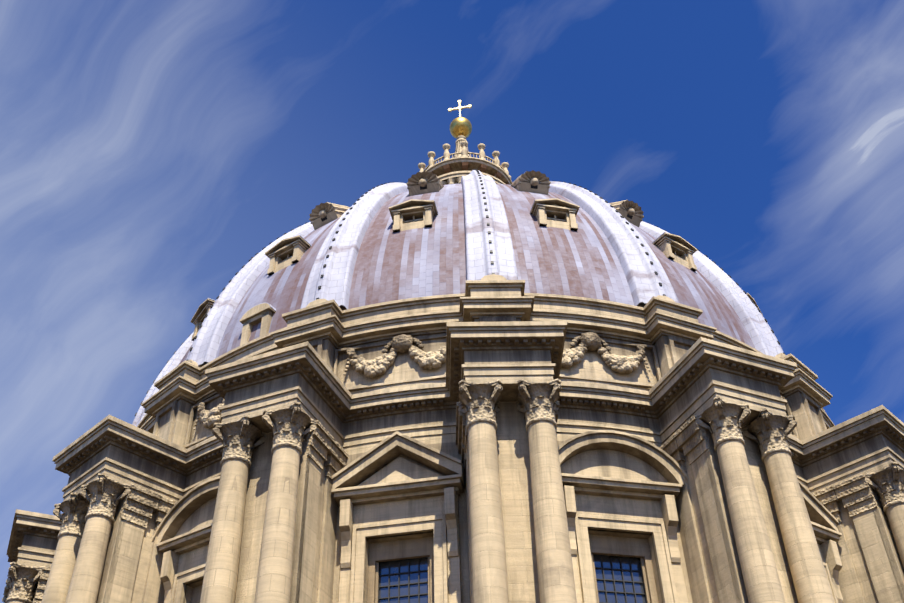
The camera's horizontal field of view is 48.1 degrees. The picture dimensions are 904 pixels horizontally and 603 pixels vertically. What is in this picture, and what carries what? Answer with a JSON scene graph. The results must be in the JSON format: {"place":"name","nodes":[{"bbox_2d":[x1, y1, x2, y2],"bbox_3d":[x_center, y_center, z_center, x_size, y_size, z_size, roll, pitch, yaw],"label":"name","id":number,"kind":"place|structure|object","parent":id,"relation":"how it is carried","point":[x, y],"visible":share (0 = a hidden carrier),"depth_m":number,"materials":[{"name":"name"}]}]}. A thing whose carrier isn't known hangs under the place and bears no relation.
{"place":"outdoors","nodes":[
{"label":"outdoors","id":0,"kind":"place"},
{"bbox_2d":[0,0,903,602],"label":"sky","id":1,"kind":"structure","parent":0,"point":[150,150],"materials":[{"name":"blue"}]},
{"bbox_2d":[7,421,903,602],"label":"columns","id":2,"kind":"structure","parent":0,"point":[76,571],"depth_m":40.76,"materials":[{"name":"beige stone"}]},
{"bbox_2d":[2,378,903,602],"bbox_3d":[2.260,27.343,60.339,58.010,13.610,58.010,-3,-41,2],"label":"column capitals","id":3,"kind":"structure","parent":2,"relation":"on","point":[538,402],"depth_m":44.49,"materials":[{"name":"beige stone"}]},
{"bbox_2d":[432,162,509,184],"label":"lantern consoles","id":4,"kind":"object","parent":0,"point":[482,168],"visible":0.1,"depth_m":88.89,"materials":[{"name":"beige stone"}]},
{"bbox_2d":[208,198,747,310],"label":"dome dormer roofs","id":5,"kind":"structure","parent":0,"point":[272,307],"depth_m":60.55,"materials":[{"name":"grey metal"}]},
{"label":"basilica roof terrace","id":6,"kind":"object","parent":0,"visible":0},
{"bbox_2d":[183,439,692,602],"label":"drum wall","id":7,"kind":"structure","parent":6,"relation":"on","point":[449,448],"depth_m":43.89,"materials":[{"name":"beige stone"}]},
{"bbox_2d":[191,534,658,602],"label":"window grilles","id":8,"kind":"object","parent":7,"relation":"in","point":[424,547],"depth_m":43.60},
{"bbox_2d":[378,554,646,602],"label":"window panes","id":9,"kind":"structure","parent":8,"relation":"in","point":[423,576],"depth_m":43.30,"materials":[{"name":"blue glass"}]},
{"bbox_2d":[6,321,903,566],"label":"entablature","id":10,"kind":"structure","parent":7,"relation":"on","point":[348,428],"depth_m":47.50,"materials":[{"name":"beige stone"}]},
{"bbox_2d":[11,339,903,561],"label":"drum dentils","id":11,"kind":"object","parent":10,"relation":"attached to","point":[455,392],"visible":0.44,"depth_m":47.58,"materials":[{"name":"beige stone"}]},
{"bbox_2d":[137,280,834,448],"bbox_3d":[1.956,17.765,68.605,51.433,6.100,51.433,-3,-41,2],"label":"attic","id":12,"kind":"object","parent":7,"relation":"on","point":[667,334],"visible":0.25,"depth_m":51.70,"materials":[{"name":"stone"}]},
{"bbox_2d":[179,183,755,365],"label":"dome roof","id":13,"kind":"structure","parent":12,"relation":"on","point":[581,261],"depth_m":57.59,"materials":[{"name":"metal"}]},
{"bbox_2d":[132,170,782,426],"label":"dome ribs","id":14,"kind":"object","parent":13,"relation":"on","point":[639,270],"visible":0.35,"depth_m":59.43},
{"bbox_2d":[135,169,784,415],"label":"rib studs","id":15,"kind":"object","parent":14,"relation":"on","point":[491,251],"visible":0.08,"depth_m":61.10,"materials":[{"name":"grey"}]},
{"bbox_2d":[418,135,511,184],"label":"lantern","id":16,"kind":"object","parent":13,"relation":"on","point":[461,155],"visible":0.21,"depth_m":89.57,"materials":[{"name":"stone"}]},
{"bbox_2d":[450,117,471,138],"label":"orb","id":17,"kind":"object","parent":16,"relation":"on","point":[459,126],"visible":0.88,"depth_m":97.65,"materials":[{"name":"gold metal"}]},
{"bbox_2d":[448,100,471,116],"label":"cross","id":18,"kind":"object","parent":17,"relation":"on","point":[459,107],"visible":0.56,"depth_m":100.41,"materials":[{"name":"metal"}]},
{"bbox_2d":[191,170,762,345],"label":"dormer windows","id":19,"kind":"structure","parent":13,"relation":"on","point":[415,214],"depth_m":62.32,"materials":[{"name":"beige stone"}]},
{"bbox_2d":[321,184,632,221],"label":"dormer openings","id":20,"kind":"object","parent":19,"relation":"in","point":[532,186],"visible":0.06,"depth_m":66.43,"materials":[{"name":"black"}]},
{"bbox_2d":[188,274,785,367],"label":"pedestal blocks","id":21,"kind":"structure","parent":12,"relation":"on","point":[495,277],"depth_m":53.98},
{"bbox_2d":[193,332,786,429],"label":"festoons","id":22,"kind":"object","parent":12,"relation":"on","point":[430,360],"visible":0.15,"depth_m":50.29,"materials":[{"name":"stone"}]},
{"bbox_2d":[152,430,842,602],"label":"window surrounds","id":23,"kind":"object","parent":7,"relation":"attached to","point":[613,481],"visible":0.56,"depth_m":44.67,"materials":[{"name":"stone"}]},
{"bbox_2d":[33,402,903,602],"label":"buttress piers","id":24,"kind":"structure","parent":6,"relation":"on","point":[871,570],"depth_m":43.39,"materials":[{"name":"stone"}]},
{"bbox_2d":[35,401,877,598],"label":"pilaster capitals","id":25,"kind":"object","parent":24,"relation":"attached to","point":[689,439],"visible":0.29,"depth_m":47.74,"materials":[{"name":"stone"}]}
]}

